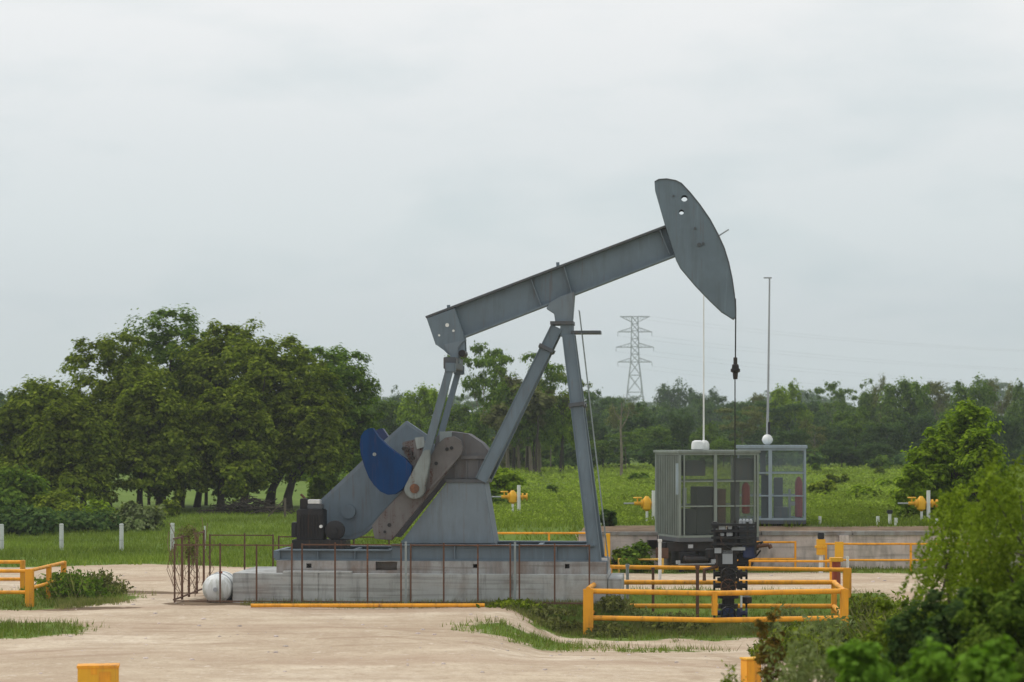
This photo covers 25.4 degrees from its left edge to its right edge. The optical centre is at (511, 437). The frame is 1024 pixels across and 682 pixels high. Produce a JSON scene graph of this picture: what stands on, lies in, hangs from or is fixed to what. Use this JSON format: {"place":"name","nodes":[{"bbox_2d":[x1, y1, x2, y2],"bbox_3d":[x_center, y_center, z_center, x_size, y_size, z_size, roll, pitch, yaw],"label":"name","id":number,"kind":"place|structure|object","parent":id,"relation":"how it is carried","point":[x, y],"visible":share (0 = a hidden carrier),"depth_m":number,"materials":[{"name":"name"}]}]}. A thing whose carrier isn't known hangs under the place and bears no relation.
{"place":"outdoors","nodes":[
{"label":"outdoors","id":0,"kind":"place"},
{"bbox_2d":[0,529,1015,659],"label":"dry grass","id":1,"kind":"structure","parent":0,"point":[495,629],"depth_m":58.17,"materials":[{"name":"green plant"}]},
{"bbox_2d":[0,448,1023,681],"bbox_3d":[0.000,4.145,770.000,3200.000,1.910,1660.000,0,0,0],"label":"ground","id":2,"kind":"structure","parent":0,"point":[348,647],"depth_m":51.88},
{"bbox_2d":[0,461,52,511],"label":"shrub","id":3,"kind":"object","parent":2,"relation":"on","point":[15,486],"visible":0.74,"depth_m":116.93,"materials":[{"name":"green plant"}]},
{"bbox_2d":[0,560,66,606],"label":"corner railing","id":4,"kind":"object","parent":2,"relation":"on","point":[26,578],"visible":0.7,"depth_m":61.90,"materials":[{"name":"yellow metal"}]},
{"bbox_2d":[0,497,72,535],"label":"shrub","id":5,"kind":"object","parent":2,"relation":"on","point":[29,519],"visible":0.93,"depth_m":104.76,"materials":[{"name":"green plant"}]},
{"bbox_2d":[27,486,85,513],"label":"shrub","id":6,"kind":"object","parent":2,"relation":"on","point":[50,500],"visible":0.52,"depth_m":115.46,"materials":[{"name":"green plant"}]},
{"bbox_2d":[0,374,121,507],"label":"broadleaf tree","id":7,"kind":"object","parent":2,"relation":"on","point":[17,418],"visible":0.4,"depth_m":137.26,"materials":[{"name":"green plant"}]},
{"bbox_2d":[22,566,116,600],"bbox_3d":[-12.335,4.080,63.376,2.533,0.998,2.424,0,0,0],"label":"weed clump","id":8,"kind":"object","parent":2,"relation":"on","point":[74,585],"visible":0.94,"depth_m":63.09,"materials":[{"name":"green plant"}]},
{"bbox_2d":[20,398,126,505],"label":"broadleaf tree","id":9,"kind":"object","parent":2,"relation":"on","point":[77,456],"visible":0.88,"depth_m":131.65,"materials":[{"name":"green plant"}]},
{"bbox_2d":[56,500,134,532],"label":"shrub","id":10,"kind":"object","parent":2,"relation":"on","point":[78,520],"visible":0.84,"depth_m":107.95,"materials":[{"name":"green plant"}]},
{"bbox_2d":[77,663,119,681],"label":"barrier post","id":11,"kind":"object","parent":2,"relation":"on","point":[98,672],"visible":1,"depth_m":40.20,"materials":[{"name":"yellow metal"}]},
{"bbox_2d":[79,566,133,594],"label":"weed clump","id":12,"kind":"object","parent":2,"relation":"on","point":[108,580],"visible":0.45,"depth_m":65.03,"materials":[{"name":"green plant"}]},
{"bbox_2d":[54,323,180,507],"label":"broadleaf tree","id":13,"kind":"object","parent":2,"relation":"on","point":[104,391],"visible":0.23,"depth_m":141.78,"materials":[{"name":"green plant"}]},
{"bbox_2d":[109,500,168,532],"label":"shrub","id":14,"kind":"object","parent":2,"relation":"on","point":[137,515],"visible":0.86,"depth_m":109.63,"materials":[{"name":"green plant"}]},
{"bbox_2d":[108,373,207,505],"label":"broadleaf tree","id":15,"kind":"object","parent":2,"relation":"on","point":[157,452],"visible":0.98,"depth_m":134.69,"materials":[{"name":"green plant"}]},
{"bbox_2d":[103,303,235,505],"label":"broadleaf tree","id":16,"kind":"object","parent":2,"relation":"on","point":[156,350],"visible":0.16,"depth_m":148.81,"materials":[{"name":"green plant"}]},
{"bbox_2d":[173,530,204,600],"bbox_3d":[-9.025,3.560,63.700,0.071,1.780,4.682,0,0,2],"label":"guard fence","id":17,"kind":"object","parent":2,"relation":"on","point":[197,589],"visible":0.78,"depth_m":63.58,"materials":[{"name":"orange metal"}]},
{"bbox_2d":[167,521,213,596],"bbox_3d":[-8.933,3.317,63.208,1.320,2.261,2.069,0,0,-7],"label":"dry vine","id":18,"kind":"object","parent":2,"relation":"on","point":[189,531],"visible":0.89,"depth_m":63.05,"materials":[{"name":"brown plant"}]},
{"bbox_2d":[202,571,232,602],"bbox_3d":[-8.039,4.101,62.680,0.836,0.869,2.080,0,0,0],"label":"white tank","id":19,"kind":"object","parent":2,"relation":"on","point":[210,588],"visible":0.83,"depth_m":61.82,"materials":[{"name":"metal"}]},
{"bbox_2d":[175,384,279,511],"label":"broadleaf tree","id":20,"kind":"object","parent":2,"relation":"on","point":[234,467],"visible":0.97,"depth_m":135.74,"materials":[{"name":"green plant"}]},
{"bbox_2d":[167,318,297,506],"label":"broadleaf tree","id":21,"kind":"object","parent":2,"relation":"on","point":[216,367],"visible":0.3,"depth_m":145.82,"materials":[{"name":"green plant"}]},
{"bbox_2d":[174,543,292,602],"bbox_3d":[-7.504,3.635,61.233,3.236,1.610,0.042,0,0,5],"label":"guard fence","id":22,"kind":"object","parent":2,"relation":"on","point":[220,545],"visible":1,"depth_m":61.24,"materials":[{"name":"brown metal"}]},
{"bbox_2d":[192,495,296,514],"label":"branch pile","id":23,"kind":"object","parent":2,"relation":"on","point":[240,503],"visible":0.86,"depth_m":133.66,"materials":[{"name":"brown plant"}]},
{"bbox_2d":[224,333,353,507],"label":"broadleaf tree","id":24,"kind":"object","parent":2,"relation":"on","point":[269,366],"visible":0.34,"depth_m":141.65,"materials":[{"name":"green plant"}]},
{"bbox_2d":[271,391,354,510],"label":"broadleaf tree","id":25,"kind":"object","parent":2,"relation":"on","point":[320,423],"visible":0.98,"depth_m":138.72,"materials":[{"name":"green plant"}]},
{"bbox_2d":[305,473,342,498],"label":"shrub","id":26,"kind":"object","parent":2,"relation":"on","point":[319,487],"visible":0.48,"depth_m":149.26,"materials":[{"name":"green plant"}]},
{"bbox_2d":[265,342,387,506],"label":"broadleaf tree","id":27,"kind":"object","parent":2,"relation":"on","point":[350,384],"visible":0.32,"depth_m":147.24,"materials":[{"name":"green plant"}]},
{"bbox_2d":[301,542,401,603],"bbox_3d":[-4.301,3.625,60.981,2.718,1.630,0.042,0,0,5],"label":"guard fence","id":28,"kind":"object","parent":2,"relation":"on","point":[367,545],"visible":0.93,"depth_m":60.96,"materials":[{"name":"orange metal"}]},
{"bbox_2d":[251,603,484,606],"bbox_3d":[-3.803,4.425,60.050,6.165,0.099,0.099,0,0,-1],"label":"ground pipe","id":29,"kind":"object","parent":2,"relation":"on","point":[384,605],"visible":1,"depth_m":60.02,"materials":[{"name":"yellow metal"}]},
{"bbox_2d":[360,390,407,435],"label":"broadleaf tree","id":30,"kind":"object","parent":2,"relation":"on","point":[391,425],"visible":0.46,"depth_m":238.59,"materials":[{"name":"green plant"}]},
{"bbox_2d":[394,381,452,432],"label":"broadleaf tree","id":31,"kind":"object","parent":2,"relation":"on","point":[429,397],"visible":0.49,"depth_m":235.06,"materials":[{"name":"green plant"}]},
{"bbox_2d":[233,557,623,603],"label":"concrete plinth","id":32,"kind":"structure","parent":2,"relation":"on","point":[537,580],"depth_m":61.68,"materials":[{"name":"grey concrete"}]},
{"bbox_2d":[274,178,739,573],"bbox_3d":[-0.096,-1.713,63.008,12.763,10.798,2.620,0,0,5],"label":"pump jack","id":33,"kind":"object","parent":32,"relation":"on","point":[387,487],"visible":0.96,"depth_m":62.38,"materials":[{"name":"grey paint"}]},
{"bbox_2d":[291,493,349,548],"bbox_3d":[-5.318,2.309,63.218,1.547,1.510,0.840,0,0,5],"label":"gas engine","id":34,"kind":"object","parent":33,"relation":"on","point":[310,526],"visible":0.99,"depth_m":62.89,"materials":[{"name":"black paint"}]},
{"bbox_2d":[420,397,474,441],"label":"broadleaf tree","id":35,"kind":"object","parent":2,"relation":"on","point":[461,414],"visible":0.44,"depth_m":227.88,"materials":[{"name":"green plant"}]},
{"bbox_2d":[53,595,859,635],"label":"bank grass","id":36,"kind":"structure","parent":2,"relation":"on","point":[721,627],"depth_m":60.53,"materials":[{"name":"green plant"}]},
{"bbox_2d":[410,543,510,602],"bbox_3d":[-1.377,3.625,60.751,2.713,1.630,0.042,0,0,5],"label":"guard fence","id":37,"kind":"object","parent":2,"relation":"on","point":[444,545],"visible":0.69,"depth_m":60.77,"materials":[{"name":"orange metal"}]},
{"bbox_2d":[447,340,513,414],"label":"flat topped tree","id":38,"kind":"object","parent":2,"relation":"on","point":[472,384],"visible":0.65,"depth_m":213.09,"materials":[{"name":"green plant"}]},
{"bbox_2d":[480,401,509,469],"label":"slim tree","id":39,"kind":"object","parent":2,"relation":"on","point":[493,419],"visible":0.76,"depth_m":199.10,"materials":[{"name":"green plant"}]},
{"bbox_2d":[467,373,524,446],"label":"broadleaf tree","id":40,"kind":"object","parent":2,"relation":"on","point":[478,430],"visible":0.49,"depth_m":205.19,"materials":[{"name":"green plant"}]},
{"bbox_2d":[0,565,1015,664],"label":"grass","id":41,"kind":"structure","parent":2,"relation":"on","point":[485,631],"depth_m":57.80,"materials":[{"name":"green plant"}]},
{"bbox_2d":[489,468,530,502],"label":"bush","id":42,"kind":"object","parent":2,"relation":"on","point":[506,479],"visible":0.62,"depth_m":111.48,"materials":[{"name":"green plant"}]},
{"bbox_2d":[0,486,1023,567],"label":"lawn","id":43,"kind":"structure","parent":2,"relation":"on","point":[50,548],"depth_m":93.14,"materials":[{"name":"green plant"}]},
{"bbox_2d":[0,377,1023,461],"bbox_3d":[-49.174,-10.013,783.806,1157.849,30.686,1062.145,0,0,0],"label":"wood","id":44,"kind":"object","parent":2,"relation":"on","point":[647,419],"visible":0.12,"depth_m":346.68,"materials":[{"name":"green plant"}]},
{"bbox_2d":[0,424,1023,467],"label":"hedge","id":45,"kind":"object","parent":2,"relation":"on","point":[788,457],"visible":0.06,"depth_m":236.85,"materials":[{"name":"green plant"}]},
{"bbox_2d":[473,352,567,467],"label":"flat topped tree","id":46,"kind":"object","parent":2,"relation":"on","point":[550,371],"visible":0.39,"depth_m":207.96,"materials":[{"name":"green plant"}]},
{"bbox_2d":[506,387,563,469],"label":"broadleaf tree","id":47,"kind":"object","parent":2,"relation":"on","point":[545,433],"visible":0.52,"depth_m":203.13,"materials":[{"name":"green plant"}]},
{"bbox_2d":[516,434,567,468],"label":"bush","id":48,"kind":"object","parent":2,"relation":"on","point":[545,456],"visible":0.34,"depth_m":230.60,"materials":[{"name":"green plant"}]},
{"bbox_2d":[525,386,560,472],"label":"slim tree","id":49,"kind":"object","parent":2,"relation":"on","point":[538,401],"visible":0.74,"depth_m":199.98,"materials":[{"name":"green plant"}]},
{"bbox_2d":[542,391,574,470],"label":"broadleaf tree","id":50,"kind":"object","parent":2,"relation":"on","point":[567,426],"visible":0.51,"depth_m":209.33,"materials":[{"name":"green plant"}]},
{"bbox_2d":[553,441,599,469],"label":"bush","id":51,"kind":"object","parent":2,"relation":"on","point":[570,458],"visible":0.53,"depth_m":226.90,"materials":[{"name":"green plant"}]},
{"bbox_2d":[575,621,638,637],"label":"weed clump","id":52,"kind":"object","parent":2,"relation":"on","point":[603,628],"visible":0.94,"depth_m":58.23,"materials":[{"name":"green plant"}]},
{"bbox_2d":[590,439,625,466],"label":"broadleaf tree","id":53,"kind":"object","parent":2,"relation":"on","point":[604,449],"visible":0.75,"depth_m":231.26,"materials":[{"name":"green plant"}]},
{"bbox_2d":[593,594,636,610],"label":"weed clump","id":54,"kind":"object","parent":2,"relation":"on","point":[612,602],"visible":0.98,"depth_m":60.26,"materials":[{"name":"green plant"}]},
{"bbox_2d":[616,316,653,405],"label":"pylon","id":55,"kind":"object","parent":2,"relation":"on","point":[631,352],"visible":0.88,"depth_m":699.19,"materials":[{"name":"metal"}]},
{"bbox_2d":[616,539,656,572],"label":"bush","id":56,"kind":"object","parent":2,"relation":"on","point":[635,551],"visible":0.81,"depth_m":76.05,"materials":[{"name":"green plant"}]},
{"bbox_2d":[633,424,674,450],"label":"broadleaf tree","id":57,"kind":"object","parent":2,"relation":"on","point":[659,433],"visible":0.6,"depth_m":254.79,"materials":[{"name":"green plant"}]},
{"bbox_2d":[652,377,695,415],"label":"broadleaf tree","id":58,"kind":"object","parent":2,"relation":"on","point":[677,400],"visible":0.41,"depth_m":518.82,"materials":[{"name":"green plant"}]},
{"bbox_2d":[630,611,717,631],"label":"weed clump","id":59,"kind":"object","parent":2,"relation":"on","point":[671,625],"visible":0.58,"depth_m":59.61,"materials":[{"name":"green plant"}]},
{"bbox_2d":[662,407,695,456],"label":"broadleaf tree","id":60,"kind":"object","parent":2,"relation":"on","point":[686,423],"visible":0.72,"depth_m":260.93,"materials":[{"name":"green plant"}]},
{"bbox_2d":[376,462,1023,543],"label":"meadow","id":61,"kind":"structure","parent":2,"relation":"on","point":[613,480],"depth_m":135.52,"materials":[{"name":"green plant"}]},
{"bbox_2d":[647,540,758,571],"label":"undercarriage","id":62,"kind":"object","parent":2,"relation":"on","point":[687,553],"visible":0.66,"depth_m":76.27,"materials":[{"name":"black paint"}]},
{"bbox_2d":[653,450,760,541],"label":"equipment cabin","id":63,"kind":"object","parent":62,"relation":"on","point":[674,520],"visible":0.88,"depth_m":76.94,"materials":[{"name":"metal"}]},
{"bbox_2d":[733,458,753,479],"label":"door panel","id":64,"kind":"structure","parent":63,"relation":"in","point":[744,466],"depth_m":77.01,"materials":[{"name":"grey paint"}]},
{"bbox_2d":[583,580,848,634],"bbox_3d":[5.464,4.537,61.163,6.843,1.425,5.973,0,0,4],"label":"well railing","id":65,"kind":"object","parent":2,"relation":"on","point":[589,616],"visible":0.68,"depth_m":58.42,"materials":[{"name":"yellow metal"}]},
{"bbox_2d":[610,565,851,597],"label":"long railing","id":66,"kind":"object","parent":2,"relation":"on","point":[847,578],"visible":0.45,"depth_m":66.36,"materials":[{"name":"yellow metal"}]},
{"bbox_2d":[703,519,772,617],"bbox_3d":[6.194,3.765,62.442,1.926,3.069,0.860,0,0,5],"label":"wellhead","id":67,"kind":"object","parent":2,"relation":"on","point":[730,541],"visible":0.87,"depth_m":62.29,"materials":[{"name":"metal"}]},
{"bbox_2d":[714,405,765,443],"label":"flat topped tree","id":68,"kind":"object","parent":2,"relation":"on","point":[758,417],"visible":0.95,"depth_m":265.73,"materials":[{"name":"green plant"}]},
{"bbox_2d":[739,657,760,681],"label":"guard post","id":69,"kind":"object","parent":2,"relation":"on","point":[750,667],"visible":0.68,"depth_m":40.48,"materials":[{"name":"yellow metal"}]},
{"bbox_2d":[752,607,785,681],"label":"shrub","id":70,"kind":"object","parent":2,"relation":"on","point":[762,656],"visible":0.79,"depth_m":28.97,"materials":[{"name":"green plant"}]},
{"bbox_2d":[736,445,807,525],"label":"equipment cabin","id":71,"kind":"object","parent":2,"relation":"on","point":[782,514],"visible":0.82,"depth_m":83.74,"materials":[{"name":"grey metal"}]},
{"bbox_2d":[762,277,772,444],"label":"antenna","id":72,"kind":"object","parent":71,"relation":"on","point":[767,438],"visible":0.91,"depth_m":84.34,"materials":[{"name":"white paint"}]},
{"bbox_2d":[735,603,829,631],"bbox_3d":[7.085,4.753,59.551,2.491,0.780,2.214,0,0,13],"label":"weed clump","id":73,"kind":"object","parent":2,"relation":"on","point":[790,611],"visible":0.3,"depth_m":59.34,"materials":[{"name":"green plant"}]},
{"bbox_2d":[762,378,816,436],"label":"broadleaf tree","id":74,"kind":"object","parent":2,"relation":"on","point":[777,393],"visible":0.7,"depth_m":298.90,"materials":[{"name":"green plant"}]},
{"bbox_2d":[758,639,820,681],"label":"shrub","id":75,"kind":"object","parent":2,"relation":"on","point":[776,664],"visible":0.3,"depth_m":25.02,"materials":[{"name":"green plant"}]},
{"bbox_2d":[771,425,813,455],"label":"broadleaf tree","id":76,"kind":"object","parent":2,"relation":"on","point":[795,437],"visible":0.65,"depth_m":245.17,"materials":[{"name":"green plant"}]},
{"bbox_2d":[746,620,844,660],"bbox_3d":[6.247,4.348,48.572,2.546,0.906,2.317,0,0,0],"label":"weed clump","id":77,"kind":"object","parent":2,"relation":"on","point":[786,638],"visible":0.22,"depth_m":48.28,"materials":[{"name":"green plant"}]},
{"bbox_2d":[579,531,1021,568],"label":"retaining wall","id":78,"kind":"structure","parent":2,"relation":"on","point":[805,545],"depth_m":78.00,"materials":[{"name":"concrete"}]},
{"bbox_2d":[772,612,843,681],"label":"shrub","id":79,"kind":"object","parent":2,"relation":"on","point":[807,668],"visible":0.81,"depth_m":23.92,"materials":[{"name":"green plant"}]},
{"bbox_2d":[770,610,867,646],"bbox_3d":[7.293,4.477,52.055,2.820,1.031,2.578,0,0,-28],"label":"weed clump","id":80,"kind":"object","parent":2,"relation":"on","point":[840,625],"visible":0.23,"depth_m":51.69,"materials":[{"name":"green plant"}]},
{"bbox_2d":[809,380,858,421],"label":"flat topped tree","id":81,"kind":"object","parent":2,"relation":"on","point":[840,396],"visible":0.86,"depth_m":329.42,"materials":[{"name":"green plant"}]},
{"bbox_2d":[829,405,876,448],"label":"broadleaf tree","id":82,"kind":"object","parent":2,"relation":"on","point":[842,419],"visible":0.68,"depth_m":263.11,"materials":[{"name":"green plant"}]},
{"bbox_2d":[826,634,896,681],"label":"shrub","id":83,"kind":"object","parent":2,"relation":"on","point":[847,660],"visible":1,"depth_m":16.95,"materials":[{"name":"green plant"}]},
{"bbox_2d":[831,590,900,625],"bbox_3d":[9.565,4.564,60.341,2.417,1.091,2.274,0,0,38],"label":"weed clump","id":84,"kind":"object","parent":2,"relation":"on","point":[870,601],"visible":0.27,"depth_m":60.30,"materials":[{"name":"green plant"}]},
{"bbox_2d":[856,378,884,443],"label":"broadleaf tree","id":85,"kind":"object","parent":2,"relation":"on","point":[865,400],"visible":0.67,"depth_m":308.72,"materials":[{"name":"green plant"}]},
{"bbox_2d":[832,595,929,646],"bbox_3d":[8.727,4.158,50.409,3.615,1.446,2.531,0,0,0],"label":"weed clump","id":86,"kind":"object","parent":2,"relation":"on","point":[868,628],"visible":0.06,"depth_m":50.54,"materials":[{"name":"green plant"}]},
{"bbox_2d":[856,419,919,451],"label":"broadleaf tree","id":87,"kind":"object","parent":2,"relation":"on","point":[894,431],"visible":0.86,"depth_m":250.83,"materials":[{"name":"green plant"}]},
{"bbox_2d":[861,597,914,678],"bbox_3d":[4.281,3.274,25.428,0.881,2.954,0.908,0,0,0],"label":"shrub","id":88,"kind":"object","parent":2,"relation":"on","point":[887,607],"visible":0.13,"depth_m":25.48,"materials":[{"name":"green plant"}]},
{"bbox_2d":[873,376,935,452],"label":"broadleaf tree","id":89,"kind":"object","parent":2,"relation":"on","point":[915,392],"visible":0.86,"depth_m":288.94,"materials":[{"name":"green plant"}]},
{"bbox_2d":[825,543,995,570],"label":"wall railing","id":90,"kind":"object","parent":2,"relation":"on","point":[910,559],"depth_m":76.17,"materials":[{"name":"yellow metal"}]},
{"bbox_2d":[888,462,935,516],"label":"shrub","id":91,"kind":"object","parent":2,"relation":"on","point":[914,481],"visible":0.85,"depth_m":89.72,"materials":[{"name":"green plant"}]},
{"bbox_2d":[897,407,939,448],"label":"broadleaf tree","id":92,"kind":"object","parent":2,"relation":"on","point":[922,423],"visible":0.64,"depth_m":256.83,"materials":[{"name":"green plant"}]},
{"bbox_2d":[893,628,960,681],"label":"shrub","id":93,"kind":"object","parent":2,"relation":"on","point":[934,665],"visible":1,"depth_m":16.39,"materials":[{"name":"green plant"}]},
{"bbox_2d":[879,583,982,681],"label":"shrub","id":94,"kind":"object","parent":2,"relation":"on","point":[899,648],"visible":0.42,"depth_m":23.82,"materials":[{"name":"green plant"}]},
{"bbox_2d":[900,427,961,512],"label":"shrub","id":95,"kind":"object","parent":2,"relation":"on","point":[932,457],"visible":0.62,"depth_m":90.74,"materials":[{"name":"green plant"}]},
{"bbox_2d":[921,380,952,421],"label":"flat topped tree","id":96,"kind":"object","parent":2,"relation":"on","point":[940,405],"visible":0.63,"depth_m":319.80,"materials":[{"name":"green plant"}]},
{"bbox_2d":[888,476,1023,636],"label":"willow tree","id":97,"kind":"object","parent":2,"relation":"on","point":[949,541],"visible":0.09,"depth_m":30.88,"materials":[{"name":"green plant"}]},
{"bbox_2d":[922,397,996,503],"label":"leaning shrub","id":98,"kind":"object","parent":2,"relation":"on","point":[967,414],"visible":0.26,"depth_m":92.69,"materials":[{"name":"green plant"}]},
{"bbox_2d":[896,447,1023,653],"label":"willow tree","id":99,"kind":"object","parent":2,"relation":"on","point":[997,582],"visible":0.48,"depth_m":24.91,"materials":[{"name":"green plant"}]},
{"bbox_2d":[948,372,1000,419],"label":"broadleaf tree","id":100,"kind":"object","parent":2,"relation":"on","point":[981,394],"visible":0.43,"depth_m":279.08,"materials":[{"name":"green plant"}]},
{"bbox_2d":[948,420,1010,512],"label":"shrub","id":101,"kind":"object","parent":2,"relation":"on","point":[973,445],"visible":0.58,"depth_m":89.73,"materials":[{"name":"green plant"}]},
{"bbox_2d":[950,572,1023,681],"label":"shrub","id":102,"kind":"object","parent":2,"relation":"on","point":[1001,615],"visible":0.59,"depth_m":21.94,"materials":[{"name":"green plant"}]},
{"bbox_2d":[952,634,1023,681],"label":"shrub","id":103,"kind":"object","parent":2,"relation":"on","point":[982,666],"visible":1,"depth_m":15.90,"materials":[{"name":"green plant"}]},
{"bbox_2d":[984,413,1023,457],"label":"broadleaf tree","id":104,"kind":"object","parent":2,"relation":"on","point":[1014,435],"visible":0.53,"depth_m":238.78,"materials":[{"name":"green plant"}]},
{"bbox_2d":[1004,378,1023,431],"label":"broadleaf tree","id":105,"kind":"object","parent":2,"relation":"on","point":[1012,410],"visible":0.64,"depth_m":290.20,"materials":[{"name":"green plant"}]},
{"bbox_2d":[0,0,1023,414],"label":"sky","id":106,"kind":"structure","parent":0,"point":[326,173],"materials":[{"name":"white"}]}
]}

